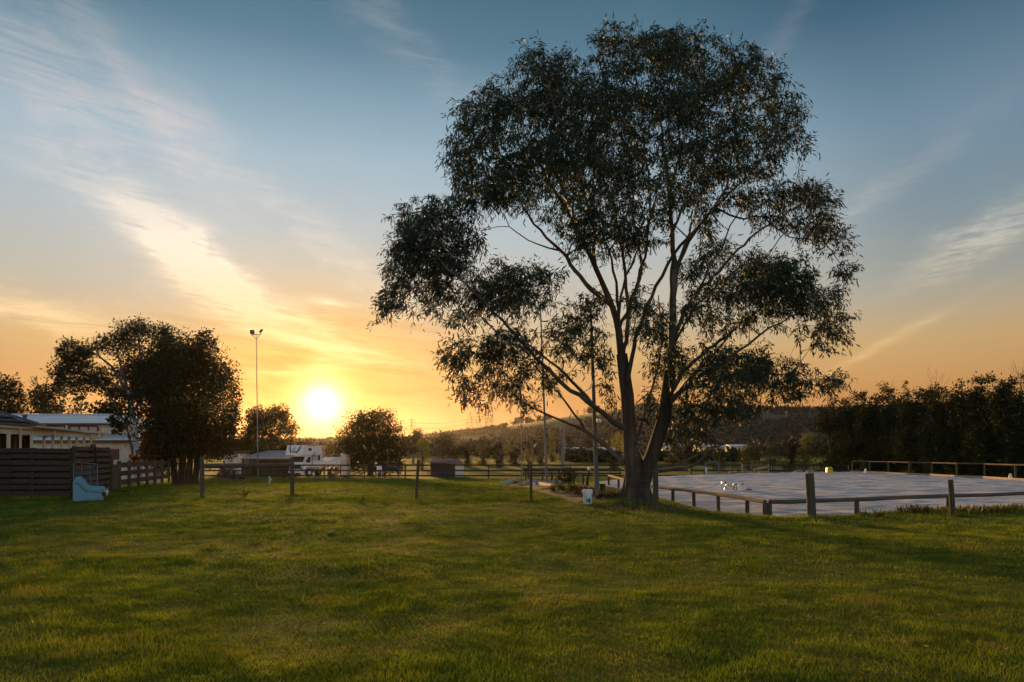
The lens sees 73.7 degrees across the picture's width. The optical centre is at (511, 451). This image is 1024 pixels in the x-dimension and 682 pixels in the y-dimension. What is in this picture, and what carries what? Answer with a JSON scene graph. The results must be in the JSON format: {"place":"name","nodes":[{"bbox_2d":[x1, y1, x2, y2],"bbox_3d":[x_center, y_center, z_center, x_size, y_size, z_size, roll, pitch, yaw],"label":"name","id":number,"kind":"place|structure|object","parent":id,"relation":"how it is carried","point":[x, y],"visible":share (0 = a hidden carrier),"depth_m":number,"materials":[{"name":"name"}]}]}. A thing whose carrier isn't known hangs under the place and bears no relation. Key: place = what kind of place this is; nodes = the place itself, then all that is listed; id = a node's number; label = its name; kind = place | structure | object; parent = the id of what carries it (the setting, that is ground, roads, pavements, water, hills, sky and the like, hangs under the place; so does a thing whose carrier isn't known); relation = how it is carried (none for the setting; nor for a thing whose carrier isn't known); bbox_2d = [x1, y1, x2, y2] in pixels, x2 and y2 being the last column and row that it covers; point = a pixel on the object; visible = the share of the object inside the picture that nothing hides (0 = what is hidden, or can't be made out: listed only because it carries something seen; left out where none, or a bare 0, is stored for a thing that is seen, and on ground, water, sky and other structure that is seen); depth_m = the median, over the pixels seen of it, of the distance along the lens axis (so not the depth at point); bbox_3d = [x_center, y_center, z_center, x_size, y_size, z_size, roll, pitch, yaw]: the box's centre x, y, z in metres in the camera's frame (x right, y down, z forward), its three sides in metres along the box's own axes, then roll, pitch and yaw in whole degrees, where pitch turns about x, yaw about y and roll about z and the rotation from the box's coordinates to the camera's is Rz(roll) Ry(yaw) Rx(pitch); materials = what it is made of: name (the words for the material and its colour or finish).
{"place":"outdoors","nodes":[
{"label":"outdoors","id":0,"kind":"place"},
{"bbox_2d":[0,455,1023,681],"bbox_3d":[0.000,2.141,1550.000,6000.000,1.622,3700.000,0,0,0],"label":"lawn ground","id":1,"kind":"structure","parent":0,"point":[639,666],"depth_m":7.96,"materials":[{"name":"plant"}]},
{"bbox_2d":[0,372,32,413],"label":"gum tree","id":2,"kind":"object","parent":1,"relation":"on","point":[10,405],"visible":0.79,"depth_m":84.79,"materials":[{"name":"green plant"}]},
{"bbox_2d":[0,448,74,497],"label":"board fence","id":3,"kind":"object","parent":1,"relation":"on","point":[30,472],"visible":0.89,"depth_m":23.64,"materials":[{"name":"wood"}]},
{"bbox_2d":[0,411,107,448],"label":"house","id":4,"kind":"structure","parent":1,"relation":"on","point":[16,433],"depth_m":27.99,"materials":[{"name":"grey"}]},
{"bbox_2d":[0,436,24,447],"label":"window","id":5,"kind":"structure","parent":4,"relation":"in","point":[14,440],"depth_m":28.96,"materials":[{"name":"grey"}]},
{"bbox_2d":[25,375,88,413],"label":"gum tree","id":6,"kind":"object","parent":1,"relation":"on","point":[39,397],"visible":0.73,"depth_m":84.68,"materials":[{"name":"green plant"}]},
{"bbox_2d":[3,414,160,482],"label":"farm shed","id":7,"kind":"structure","parent":1,"relation":"on","point":[119,449],"depth_m":49.68,"materials":[{"name":"metal"}]},
{"bbox_2d":[46,425,65,428],"bbox_3d":[-33.424,-1.679,49.985,1.464,0.512,0.080,0,0,0],"label":"window","id":8,"kind":"structure","parent":7,"relation":"in","point":[52,426],"depth_m":49.95,"materials":[{"name":"white glass"}]},
{"bbox_2d":[69,425,98,430],"bbox_3d":[-31.347,-1.679,49.985,2.120,0.512,0.080,0,0,0],"label":"window","id":9,"kind":"structure","parent":7,"relation":"in","point":[75,427],"depth_m":49.99,"materials":[{"name":"white glass"}]},
{"bbox_2d":[73,462,97,485],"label":"wire gate","id":10,"kind":"structure","parent":1,"relation":"on","point":[75,470],"depth_m":23.34,"materials":[{"name":"metal"}]},
{"bbox_2d":[73,476,108,500],"bbox_3d":[-14.062,1.208,22.816,1.010,0.801,0.900,0,0,-31],"label":"armchair","id":11,"kind":"object","parent":1,"relation":"on","point":[83,490],"visible":0.98,"depth_m":22.39,"materials":[{"name":"plastic"}]},
{"bbox_2d":[72,446,110,488],"bbox_3d":[-15.965,0.742,26.008,0.155,1.917,4.664,0,0,-18],"label":"slat fence","id":12,"kind":"object","parent":1,"relation":"on","point":[83,455],"visible":0.71,"depth_m":25.96,"materials":[{"name":"wood"}]},
{"bbox_2d":[89,444,96,468],"bbox_3d":[-15.835,0.181,25.794,0.314,0.942,0.231,0,0,0],"label":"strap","id":13,"kind":"object","parent":12,"relation":"hanging from","point":[95,456],"visible":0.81,"depth_m":25.73,"materials":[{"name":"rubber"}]},
{"bbox_2d":[83,399,129,415],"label":"dark tree","id":14,"kind":"object","parent":1,"relation":"on","point":[106,407],"visible":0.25,"depth_m":71.40,"materials":[{"name":"green plant"}]},
{"bbox_2d":[110,455,117,489],"bbox_3d":[-16.798,0.880,28.873,0.150,1.500,1.350,0,0,-17],"label":"standing sheet","id":15,"kind":"object","parent":1,"relation":"on","point":[114,477],"visible":0.68,"depth_m":28.59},
{"bbox_2d":[40,313,226,482],"bbox_3d":[-25.277,-3.412,45.722,11.348,11.338,5.663,0,0,-26],"label":"pale gum tree","id":16,"kind":"object","parent":1,"relation":"on","point":[98,378],"visible":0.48,"depth_m":45.01,"materials":[{"name":"green plant"}]},
{"bbox_2d":[105,411,128,434],"bbox_3d":[-25.381,-1.946,45.725,1.372,1.766,4.551,0,0,0],"label":"hanging plant","id":17,"kind":"object","parent":16,"relation":"hanging from","point":[114,423],"visible":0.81,"depth_m":43.85,"materials":[{"name":"green plant"}]},
{"bbox_2d":[116,459,169,488],"bbox_3d":[-18.163,1.041,33.915,0.178,1.319,8.549,0,0,-13],"label":"paling fence","id":18,"kind":"object","parent":1,"relation":"on","point":[129,480],"visible":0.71,"depth_m":33.57,"materials":[{"name":"wood"}]},
{"bbox_2d":[126,428,160,467],"bbox_3d":[-20.504,0.268,38.114,1.764,3.531,1.330,0,0,26],"label":"rust shrub","id":19,"kind":"object","parent":1,"relation":"on","point":[144,454],"visible":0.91,"depth_m":37.84,"materials":[{"name":"brown plant"}]},
{"bbox_2d":[106,324,250,484],"bbox_3d":[-19.094,-2.725,39.774,8.106,9.553,7.852,0,0,0],"label":"dark leafy tree","id":20,"kind":"object","parent":1,"relation":"on","point":[178,424],"visible":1,"depth_m":38.62,"materials":[{"name":"green plant"}]},
{"bbox_2d":[214,468,237,477],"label":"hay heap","id":21,"kind":"object","parent":1,"relation":"on","point":[225,473],"visible":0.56,"depth_m":71.15,"materials":[{"name":"brown plant"}]},
{"bbox_2d":[231,471,243,479],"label":"ride on mower","id":22,"kind":"object","parent":1,"relation":"on","point":[237,476],"visible":0.94,"depth_m":65.75,"materials":[{"name":"metal"}]},
{"bbox_2d":[224,451,253,473],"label":"yard shed","id":23,"kind":"structure","parent":1,"relation":"on","point":[237,460],"depth_m":80.99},
{"bbox_2d":[230,404,277,473],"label":"paddock tree","id":24,"kind":"object","parent":1,"relation":"on","point":[249,440],"visible":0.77,"depth_m":83.22,"materials":[{"name":"green plant"}]},
{"bbox_2d":[250,329,262,478],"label":"floodlight pole","id":25,"kind":"object","parent":1,"relation":"on","point":[252,332],"visible":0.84,"depth_m":68.25,"materials":[{"name":"metal"}]},
{"bbox_2d":[241,451,300,474],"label":"stable block","id":26,"kind":"structure","parent":1,"relation":"on","point":[274,456],"depth_m":80.67,"materials":[{"name":"metal"}]},
{"bbox_2d":[260,401,304,450],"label":"paddock tree","id":27,"kind":"object","parent":1,"relation":"on","point":[283,419],"visible":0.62,"depth_m":87.19,"materials":[{"name":"green plant"}]},
{"bbox_2d":[300,436,311,445],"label":"tree","id":28,"kind":"object","parent":1,"relation":"on","point":[307,442],"visible":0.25,"depth_m":111.66,"materials":[{"name":"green plant"}]},
{"bbox_2d":[286,445,339,476],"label":"horse truck","id":29,"kind":"object","parent":1,"relation":"on","point":[304,454],"visible":0.82,"depth_m":75.13,"materials":[{"name":"white paint"}]},
{"bbox_2d":[319,457,340,474],"bbox_3d":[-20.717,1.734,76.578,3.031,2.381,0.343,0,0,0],"label":"trailer","id":30,"kind":"object","parent":29,"relation":"attached to","point":[335,461],"visible":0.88,"depth_m":76.50,"materials":[{"name":"white paint"}]},
{"bbox_2d":[322,441,339,458],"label":"tree","id":31,"kind":"object","parent":1,"relation":"on","point":[330,447],"visible":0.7,"depth_m":125.34,"materials":[{"name":"green plant"}]},
{"bbox_2d":[327,466,340,477],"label":"timber gate","id":32,"kind":"structure","parent":1,"relation":"on","point":[338,472],"depth_m":70.45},
{"bbox_2d":[340,453,349,474],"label":"garden shed","id":33,"kind":"structure","parent":1,"relation":"on","point":[344,457],"depth_m":77.50,"materials":[{"name":"white plastic"}]},
{"bbox_2d":[330,404,410,474],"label":"round tree","id":34,"kind":"object","parent":1,"relation":"on","point":[351,440],"visible":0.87,"depth_m":79.29,"materials":[{"name":"green plant"}]},
{"bbox_2d":[378,466,401,477],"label":"horse","id":35,"kind":"object","parent":1,"relation":"on","point":[391,468],"visible":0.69,"depth_m":73.30},
{"bbox_2d":[398,427,425,463],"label":"paddock tree","id":36,"kind":"object","parent":1,"relation":"on","point":[416,437],"visible":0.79,"depth_m":119.74,"materials":[{"name":"green plant"}]},
{"bbox_2d":[409,436,431,469],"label":"paddock tree","id":37,"kind":"object","parent":1,"relation":"on","point":[424,445],"visible":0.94,"depth_m":103.80,"materials":[{"name":"green plant"}]},
{"bbox_2d":[425,429,465,463],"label":"paddock tree","id":38,"kind":"object","parent":1,"relation":"on","point":[449,450],"visible":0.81,"depth_m":117.88,"materials":[{"name":"green plant"}]},
{"bbox_2d":[429,459,463,476],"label":"paddock shelter","id":39,"kind":"object","parent":1,"relation":"on","point":[444,461],"visible":0.82,"depth_m":75.96,"materials":[{"name":"wood"}]},
{"bbox_2d":[460,440,475,466],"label":"paddock tree","id":40,"kind":"object","parent":1,"relation":"on","point":[467,456],"visible":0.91,"depth_m":111.94,"materials":[{"name":"green plant"}]},
{"bbox_2d":[475,441,490,463],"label":"paddock tree","id":41,"kind":"object","parent":1,"relation":"on","point":[483,454],"visible":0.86,"depth_m":115.76,"materials":[{"name":"green plant"}]},
{"bbox_2d":[489,444,506,467],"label":"paddock tree","id":42,"kind":"object","parent":1,"relation":"on","point":[496,458],"visible":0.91,"depth_m":107.78,"materials":[{"name":"green plant"}]},
{"bbox_2d":[502,443,520,461],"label":"paddock tree","id":43,"kind":"object","parent":1,"relation":"on","point":[508,448],"visible":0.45,"depth_m":125.88,"materials":[{"name":"green plant"}]},
{"bbox_2d":[7,491,1023,679],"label":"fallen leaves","id":44,"kind":"object","parent":1,"relation":"on","point":[1006,648],"visible":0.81,"depth_m":12.10,"materials":[{"name":"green plant"}]},
{"bbox_2d":[508,444,522,463],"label":"paddock tree","id":45,"kind":"object","parent":1,"relation":"on","point":[515,454],"visible":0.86,"depth_m":111.83,"materials":[{"name":"green plant"}]},
{"bbox_2d":[520,335,526,480],"bbox_3d":[0.771,-3.945,62.653,1.134,13.444,0.400,0,0,0],"label":"floodlight pole","id":46,"kind":"object","parent":1,"relation":"on","point":[521,436],"visible":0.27,"depth_m":62.60,"materials":[{"name":"metal"}]},
{"bbox_2d":[204,464,849,478],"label":"paddock fence","id":47,"kind":"object","parent":1,"relation":"on","point":[488,470],"visible":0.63,"depth_m":68.89,"materials":[{"name":"wood"}]},
{"bbox_2d":[523,449,537,467],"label":"paddock tree","id":48,"kind":"object","parent":1,"relation":"on","point":[527,453],"visible":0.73,"depth_m":97.87,"materials":[{"name":"green plant"}]},
{"bbox_2d":[535,444,547,463],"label":"paddock tree","id":49,"kind":"object","parent":1,"relation":"on","point":[540,460],"visible":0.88,"depth_m":119.82,"materials":[{"name":"green plant"}]},
{"bbox_2d":[547,432,557,461],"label":"paddock tree","id":50,"kind":"object","parent":1,"relation":"on","point":[550,440],"visible":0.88,"depth_m":131.82,"materials":[{"name":"green plant"}]},
{"bbox_2d":[509,483,620,502],"bbox_3d":[2.500,1.759,31.800,5.800,0.654,22.400,0,0,0],"label":"garden bed","id":51,"kind":"object","parent":1,"relation":"on","point":[545,489],"visible":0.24,"depth_m":26.36,"materials":[{"name":"soil"}]},
{"bbox_2d":[534,295,547,480],"bbox_3d":[1.795,-3.766,41.097,0.908,11.599,0.400,0,0,0],"label":"floodlight pole","id":52,"kind":"object","parent":51,"relation":"on","point":[545,447],"visible":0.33,"depth_m":41.05,"materials":[{"name":"metal"}]},
{"bbox_2d":[547,482,569,492],"bbox_3d":[1.887,1.412,26.556,1.061,0.484,1.152,0,0,0],"label":"shrub","id":53,"kind":"object","parent":51,"relation":"on","point":[553,489],"visible":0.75,"depth_m":26.50,"materials":[{"name":"green plant"}]},
{"bbox_2d":[553,468,569,483],"bbox_3d":[2.150,1.163,29.831,0.681,1.010,0.775,0,0,29],"label":"rose bush","id":54,"kind":"object","parent":51,"relation":"on","point":[560,479],"visible":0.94,"depth_m":29.80,"materials":[{"name":"green plant"}]},
{"bbox_2d":[550,467,583,484],"bbox_3d":[2.860,1.403,37.181,2.112,1.147,0.649,0,0,37],"label":"stake row","id":55,"kind":"object","parent":51,"relation":"on","point":[568,470],"visible":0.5,"depth_m":36.96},
{"bbox_2d":[567,472,576,484],"bbox_3d":[2.701,1.243,31.058,0.411,0.824,0.631,0,0,34],"label":"rose bush","id":56,"kind":"object","parent":51,"relation":"on","point":[571,477],"visible":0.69,"depth_m":30.98,"materials":[{"name":"green plant"}]},
{"bbox_2d":[563,481,591,495],"bbox_3d":[2.265,1.332,24.488,1.201,0.559,0.917,0,0,-45],"label":"shrub","id":57,"kind":"object","parent":51,"relation":"on","point":[576,488],"visible":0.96,"depth_m":24.32,"materials":[{"name":"green plant"}]},
{"bbox_2d":[584,297,598,495],"bbox_3d":[2.705,-1.727,22.725,0.575,6.784,0.400,0,0,0],"label":"floodlight pole","id":58,"kind":"object","parent":51,"relation":"on","point":[596,470],"visible":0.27,"depth_m":22.67,"materials":[{"name":"metal"}]},
{"bbox_2d":[594,488,620,497],"bbox_3d":[3.058,1.334,22.147,1.427,0.460,1.269,0,0,0],"label":"iris clump","id":59,"kind":"object","parent":51,"relation":"on","point":[603,492],"visible":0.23,"depth_m":22.20,"materials":[{"name":"green plant"}]},
{"bbox_2d":[605,488,621,497],"bbox_3d":[3.426,1.319,21.605,1.016,0.438,1.111,0,0,0],"label":"iris clump","id":60,"kind":"object","parent":51,"relation":"on","point":[615,494],"visible":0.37,"depth_m":21.57,"materials":[{"name":"green plant"}]},
{"bbox_2d":[558,414,571,471],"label":"dead tree","id":61,"kind":"object","parent":1,"relation":"on","point":[563,448],"visible":0.89,"depth_m":91.82,"materials":[{"name":"grey wood"}]},
{"bbox_2d":[559,434,573,460],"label":"paddock tree","id":62,"kind":"object","parent":1,"relation":"on","point":[567,440],"visible":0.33,"depth_m":137.89,"materials":[{"name":"green plant"}]},
{"bbox_2d":[523,468,620,480],"bbox_3d":[5.620,2.130,63.975,9.240,1.210,0.180,0,0,0],"label":"paddock fence","id":63,"kind":"object","parent":1,"relation":"on","point":[542,469],"visible":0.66,"depth_m":63.88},
{"bbox_2d":[583,489,592,503],"bbox_3d":[2.252,1.331,20.290,0.308,0.432,0.328,0,0,0],"label":"bucket","id":64,"kind":"object","parent":1,"relation":"on","point":[587,496],"visible":0.92,"depth_m":20.18,"materials":[{"name":"white plastic"}]},
{"bbox_2d":[584,436,592,448],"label":"paddock tree","id":65,"kind":"object","parent":1,"relation":"on","point":[587,441],"visible":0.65,"depth_m":171.31,"materials":[{"name":"green plant"}]},
{"bbox_2d":[200,457,979,517],"bbox_3d":[3.514,1.011,20.120,31.030,1.649,4.220,0,0,18],"label":"wire fence","id":66,"kind":"object","parent":1,"relation":"on","point":[810,494],"visible":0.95,"depth_m":21.66,"materials":[{"name":"brown"}]},
{"bbox_2d":[186,435,1001,456],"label":"valley wood","id":67,"kind":"object","parent":1,"relation":"on","point":[641,448],"visible":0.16,"depth_m":237.22,"materials":[{"name":"plant"}]},
{"bbox_2d":[609,450,617,471],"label":"paddock tree","id":68,"kind":"object","parent":1,"relation":"on","point":[611,461],"visible":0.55,"depth_m":87.94,"materials":[{"name":"green plant"}]},
{"bbox_2d":[366,12,865,502],"bbox_3d":[3.358,-5.909,20.352,15.865,15.521,9.674,0,0,0],"label":"gum tree","id":69,"kind":"object","parent":1,"relation":"on","point":[770,279],"visible":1,"depth_m":19.41,"materials":[{"name":"green plant"}]},
{"bbox_2d":[610,432,623,462],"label":"paddock tree","id":70,"kind":"object","parent":1,"relation":"on","point":[619,439],"visible":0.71,"depth_m":124.04,"materials":[{"name":"green plant"}]},
{"bbox_2d":[560,446,759,462],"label":"hedge","id":71,"kind":"object","parent":1,"relation":"on","point":[579,454],"visible":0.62,"depth_m":129.66,"materials":[{"name":"green plant"}]},
{"bbox_2d":[663,436,685,463],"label":"paddock tree","id":72,"kind":"object","parent":1,"relation":"on","point":[672,456],"visible":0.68,"depth_m":121.52,"materials":[{"name":"green plant"}]},
{"bbox_2d":[607,474,766,514],"bbox_3d":[5.855,1.700,29.267,1.015,0.804,21.282,0,0,-3],"label":"arena rail","id":73,"kind":"object","parent":1,"relation":"on","point":[746,499],"visible":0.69,"depth_m":22.06,"materials":[{"name":"wood"}]},
{"bbox_2d":[682,437,706,463],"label":"paddock tree","id":74,"kind":"object","parent":1,"relation":"on","point":[696,458],"visible":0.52,"depth_m":117.55,"materials":[{"name":"green plant"}]},
{"bbox_2d":[693,445,725,450],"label":"building","id":75,"kind":"structure","parent":1,"relation":"on","point":[703,447],"depth_m":200.00,"materials":[{"name":"metal"}]},
{"bbox_2d":[703,461,720,473],"bbox_3d":[18.169,1.426,62.000,1.562,1.198,0.160,0,0,0],"label":"hoop frame","id":76,"kind":"object","parent":1,"relation":"on","point":[705,469],"visible":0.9,"depth_m":61.96,"materials":[{"name":"metal"}]},
{"bbox_2d":[709,445,729,469],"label":"paddock tree","id":77,"kind":"object","parent":1,"relation":"on","point":[718,454],"visible":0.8,"depth_m":91.87,"materials":[{"name":"green plant"}]},
{"bbox_2d":[724,444,746,450],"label":"building","id":78,"kind":"structure","parent":1,"relation":"on","point":[735,446],"depth_m":205.91,"materials":[{"name":"metal"}]},
{"bbox_2d":[735,440,759,469],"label":"paddock tree","id":79,"kind":"object","parent":1,"relation":"on","point":[747,451],"visible":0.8,"depth_m":95.61,"materials":[{"name":"green plant"}]},
{"bbox_2d":[756,442,782,469],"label":"paddock tree","id":80,"kind":"object","parent":1,"relation":"on","point":[770,451],"visible":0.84,"depth_m":93.76,"materials":[{"name":"green plant"}]},
{"bbox_2d":[781,437,801,471],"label":"paddock tree","id":81,"kind":"object","parent":1,"relation":"on","point":[790,452],"visible":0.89,"depth_m":92.60,"materials":[{"name":"green plant"}]},
{"bbox_2d":[793,430,816,471],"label":"paddock tree","id":82,"kind":"object","parent":1,"relation":"on","point":[803,439],"visible":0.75,"depth_m":87.74,"materials":[{"name":"green plant"}]},
{"bbox_2d":[599,472,1023,516],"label":"riding arena","id":83,"kind":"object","parent":1,"relation":"on","point":[787,485],"visible":0.81,"depth_m":35.21},
{"bbox_2d":[742,464,769,471],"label":"hurdle","id":84,"kind":"object","parent":83,"relation":"on","point":[768,470],"visible":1,"depth_m":65.47,"materials":[{"name":"metal"}]},
{"bbox_2d":[850,471,1023,480],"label":"edge board","id":85,"kind":"object","parent":83,"relation":"on","point":[1005,478],"visible":0.85,"depth_m":54.36,"materials":[{"name":"wood"}]},
{"bbox_2d":[798,396,855,471],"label":"hedge tree","id":86,"kind":"object","parent":1,"relation":"on","point":[823,429],"visible":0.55,"depth_m":76.13,"materials":[{"name":"green plant"}]},
{"bbox_2d":[822,390,873,471],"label":"hedge tree","id":87,"kind":"object","parent":1,"relation":"on","point":[850,454],"visible":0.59,"depth_m":72.76,"materials":[{"name":"green plant"}]},
{"bbox_2d":[850,392,893,473],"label":"hedge tree","id":88,"kind":"object","parent":1,"relation":"on","point":[867,423],"visible":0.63,"depth_m":69.50,"materials":[{"name":"green plant"}]},
{"bbox_2d":[871,381,919,472],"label":"hedge tree","id":89,"kind":"object","parent":1,"relation":"on","point":[889,417],"visible":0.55,"depth_m":66.94,"materials":[{"name":"green plant"}]},
{"bbox_2d":[767,491,1023,514],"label":"arena rail","id":90,"kind":"object","parent":1,"relation":"on","point":[856,500],"visible":0.56,"depth_m":20.01,"materials":[{"name":"wood"}]},
{"bbox_2d":[883,380,942,473],"bbox_3d":[37.779,-1.517,63.961,5.612,10.640,5.152,0,0,0],"label":"hedge tree","id":91,"kind":"object","parent":1,"relation":"on","point":[904,441],"visible":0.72,"depth_m":63.64,"materials":[{"name":"green plant"}]},
{"bbox_2d":[911,382,960,476],"bbox_3d":[38.208,-1.211,60.753,4.948,9.942,4.442,0,0,0],"label":"hedge tree","id":92,"kind":"object","parent":1,"relation":"on","point":[926,434],"visible":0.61,"depth_m":60.58,"materials":[{"name":"green plant"}]},
{"bbox_2d":[852,461,1023,478],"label":"arena rail","id":93,"kind":"object","parent":1,"relation":"on","point":[985,464],"visible":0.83,"depth_m":54.66,"materials":[{"name":"wood"}]},
{"bbox_2d":[928,371,991,475],"bbox_3d":[38.425,-1.734,58.543,4.566,10.344,4.558,0,0,-17],"label":"hedge tree","id":94,"kind":"object","parent":1,"relation":"on","point":[957,408],"visible":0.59,"depth_m":58.31,"materials":[{"name":"green plant"}]},
{"bbox_2d":[896,501,1023,513],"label":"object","id":95,"kind":"object","parent":1,"relation":"on","point":[1008,508],"visible":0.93,"depth_m":17.95,"materials":[{"name":"green plant"}]},
{"bbox_2d":[958,378,1006,478],"bbox_3d":[38.912,-1.320,55.967,3.922,9.259,3.776,0,0,0],"label":"hedge tree","id":96,"kind":"object","parent":1,"relation":"on","point":[976,469],"visible":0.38,"depth_m":55.99,"materials":[{"name":"green plant"}]},
{"bbox_2d":[967,370,1023,477],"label":"hedge tree","id":97,"kind":"object","parent":1,"relation":"on","point":[991,438],"visible":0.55,"depth_m":54.27,"materials":[{"name":"green plant"}]},
{"bbox_2d":[986,375,1023,477],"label":"hedge tree","id":98,"kind":"object","parent":1,"relation":"on","point":[1017,435],"visible":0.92,"depth_m":52.45,"materials":[{"name":"green plant"}]},
{"bbox_2d":[994,362,1023,412],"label":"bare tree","id":99,"kind":"object","parent":1,"relation":"on","point":[1018,377],"visible":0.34,"depth_m":60.01,"materials":[{"name":"green plant"}]},
{"bbox_2d":[0,0,1023,438],"label":"sky","id":100,"kind":"structure","parent":0,"point":[234,168],"materials":[{"name":"blue"}]},
{"bbox_2d":[322,408,956,455],"bbox_3d":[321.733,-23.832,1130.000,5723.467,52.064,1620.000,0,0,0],"label":"hills","id":101,"kind":"structure","parent":0,"point":[555,423],"depth_m":592.42,"materials":[{"name":"plant"}]},
{"bbox_2d":[510,417,524,424],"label":"ridge tree","id":102,"kind":"object","parent":101,"relation":"on","point":[516,420],"visible":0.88,"depth_m":750.99,"materials":[{"name":"green plant"}]},
{"bbox_2d":[233,401,1011,449],"bbox_3d":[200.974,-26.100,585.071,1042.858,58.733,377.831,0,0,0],"label":"hill wood","id":103,"kind":"object","parent":101,"relation":"on","point":[775,433],"visible":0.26,"depth_m":525.68,"materials":[{"name":"plant"}]},
{"bbox_2d":[871,508,884,516],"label":"grass tuft","id":104,"kind":"object","parent":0,"point":[878,513],"visible":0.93,"depth_m":16.88,"materials":[{"name":"green plant"}]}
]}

